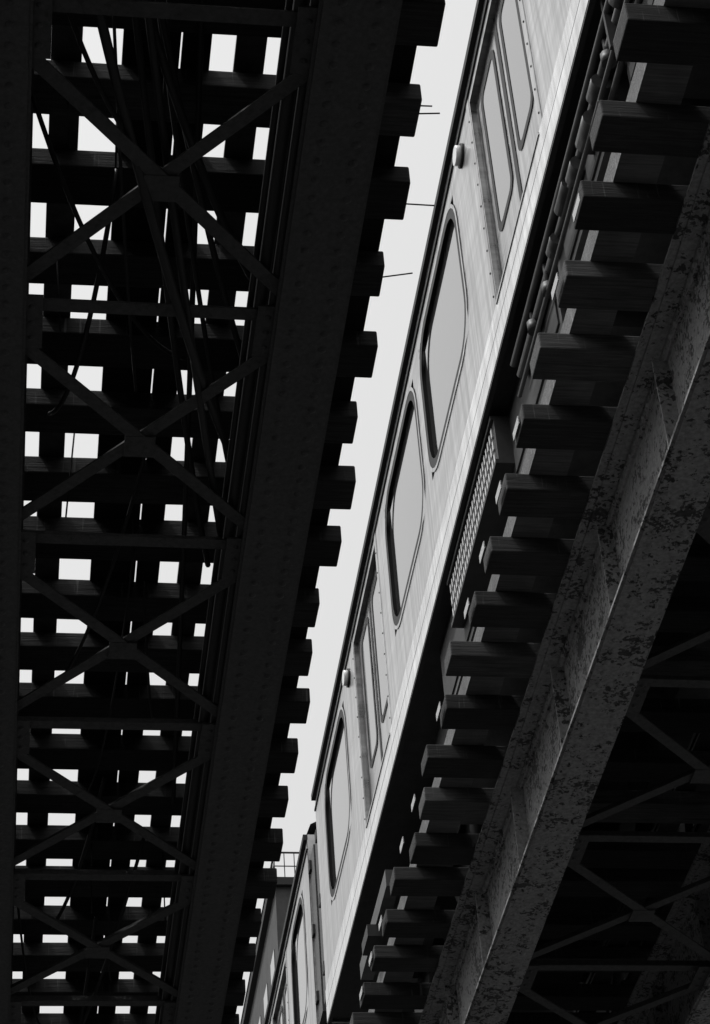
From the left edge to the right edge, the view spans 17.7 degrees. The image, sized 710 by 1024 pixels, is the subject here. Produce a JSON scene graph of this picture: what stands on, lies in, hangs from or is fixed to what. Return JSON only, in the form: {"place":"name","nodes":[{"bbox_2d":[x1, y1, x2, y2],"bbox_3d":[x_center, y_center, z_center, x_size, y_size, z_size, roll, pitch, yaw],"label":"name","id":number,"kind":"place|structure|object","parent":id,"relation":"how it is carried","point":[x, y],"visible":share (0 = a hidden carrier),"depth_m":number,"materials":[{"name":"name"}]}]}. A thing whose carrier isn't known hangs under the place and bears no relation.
{"place":"outdoors","nodes":[
{"label":"outdoors","id":0,"kind":"place"},
{"bbox_2d":[21,25,416,1013],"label":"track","id":1,"kind":"structure","parent":0,"point":[249,53],"depth_m":12.13,"materials":[{"name":"metal"}]},
{"bbox_2d":[12,0,445,1023],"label":"railroad ties","id":2,"kind":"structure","parent":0,"point":[236,182],"depth_m":12.80,"materials":[{"name":"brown wood"}]},
{"bbox_2d":[17,0,439,1023],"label":"cables","id":3,"kind":"object","parent":2,"relation":"attached to","point":[235,452],"visible":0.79,"depth_m":10.76,"materials":[{"name":"black plastic"}]},
{"bbox_2d":[12,0,476,1023],"label":"sky","id":4,"kind":"structure","parent":0,"point":[437,70],"materials":[{"name":"white"}]},
{"bbox_2d":[573,696,709,1011],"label":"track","id":5,"kind":"structure","parent":0,"point":[699,741],"depth_m":16.82,"materials":[{"name":"metal"}]},
{"bbox_2d":[263,822,348,1023],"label":"subway car","id":6,"kind":"object","parent":5,"relation":"on","point":[296,995],"visible":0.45,"depth_m":22.71,"materials":[{"name":"silver metal"}]},
{"bbox_2d":[311,0,709,1023],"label":"subway car","id":7,"kind":"object","parent":5,"relation":"on","point":[525,68],"visible":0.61,"depth_m":15.85,"materials":[{"name":"silver metal"}]},
{"bbox_2d":[447,416,562,628],"bbox_3d":[0.995,0.096,14.650,0.520,0.380,1.700,2,-39,-8],"label":"undercarriage equipment box","id":8,"kind":"object","parent":7,"relation":"on","point":[483,520],"visible":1,"depth_m":14.44,"materials":[{"name":"grey metal"}]},
{"bbox_2d":[510,0,636,397],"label":"pipes","id":9,"kind":"object","parent":7,"relation":"attached to","point":[578,167],"visible":0.81,"depth_m":12.30,"materials":[{"name":"metal"}]},
{"bbox_3d":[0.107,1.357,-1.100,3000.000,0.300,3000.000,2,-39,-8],"label":"ground","id":10,"kind":"structure","parent":0,"visible":0},
{"bbox_2d":[240,852,298,1023],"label":"distant building","id":11,"kind":"structure","parent":10,"relation":"on","point":[273,916],"depth_m":81.84,"materials":[{"name":"brick"}]},
{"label":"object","id":12,"kind":"object","parent":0,"visible":0},
{"bbox_2d":[0,0,33,1023],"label":"stringer","id":13,"kind":"object","parent":12,"relation":"on","point":[16,85],"visible":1,"depth_m":10.70,"materials":[{"name":"paint"}]},
{"bbox_2d":[171,0,402,1023],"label":"stringer","id":14,"kind":"object","parent":12,"relation":"on","point":[353,46],"visible":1,"depth_m":11.07,"materials":[{"name":"paint"}]},
{"bbox_2d":[10,0,317,1023],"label":"bracing","id":15,"kind":"object","parent":14,"relation":"attached to","point":[162,186],"visible":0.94,"depth_m":11.23,"materials":[{"name":"paint"}]},
{"bbox_2d":[419,121,709,1023],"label":"stringer","id":16,"kind":"object","parent":12,"relation":"on","point":[647,501],"visible":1,"depth_m":13.07,"materials":[{"name":"paint"}]},
{"bbox_2d":[349,3,709,1023],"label":"railroad ties","id":17,"kind":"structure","parent":16,"relation":"on","point":[663,35],"depth_m":14.10,"materials":[{"name":"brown wood"}]},
{"bbox_2d":[359,192,579,1000],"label":"tie end plates","id":18,"kind":"object","parent":17,"relation":"on","point":[553,292],"visible":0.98,"depth_m":13.29,"materials":[{"name":"grey metal"}]},
{"bbox_2d":[368,0,709,1011],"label":"guard timber","id":19,"kind":"object","parent":17,"relation":"on","point":[658,82],"depth_m":12.40,"materials":[{"name":"black wood"}]},
{"bbox_2d":[519,497,709,1023],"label":"bracing","id":20,"kind":"object","parent":16,"relation":"attached to","point":[699,773],"visible":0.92,"depth_m":14.73,"materials":[{"name":"paint"}]},
{"bbox_2d":[617,826,709,1023],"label":"stringer","id":21,"kind":"object","parent":12,"relation":"on","point":[689,916],"visible":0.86,"depth_m":16.75,"materials":[{"name":"paint"}]}
]}

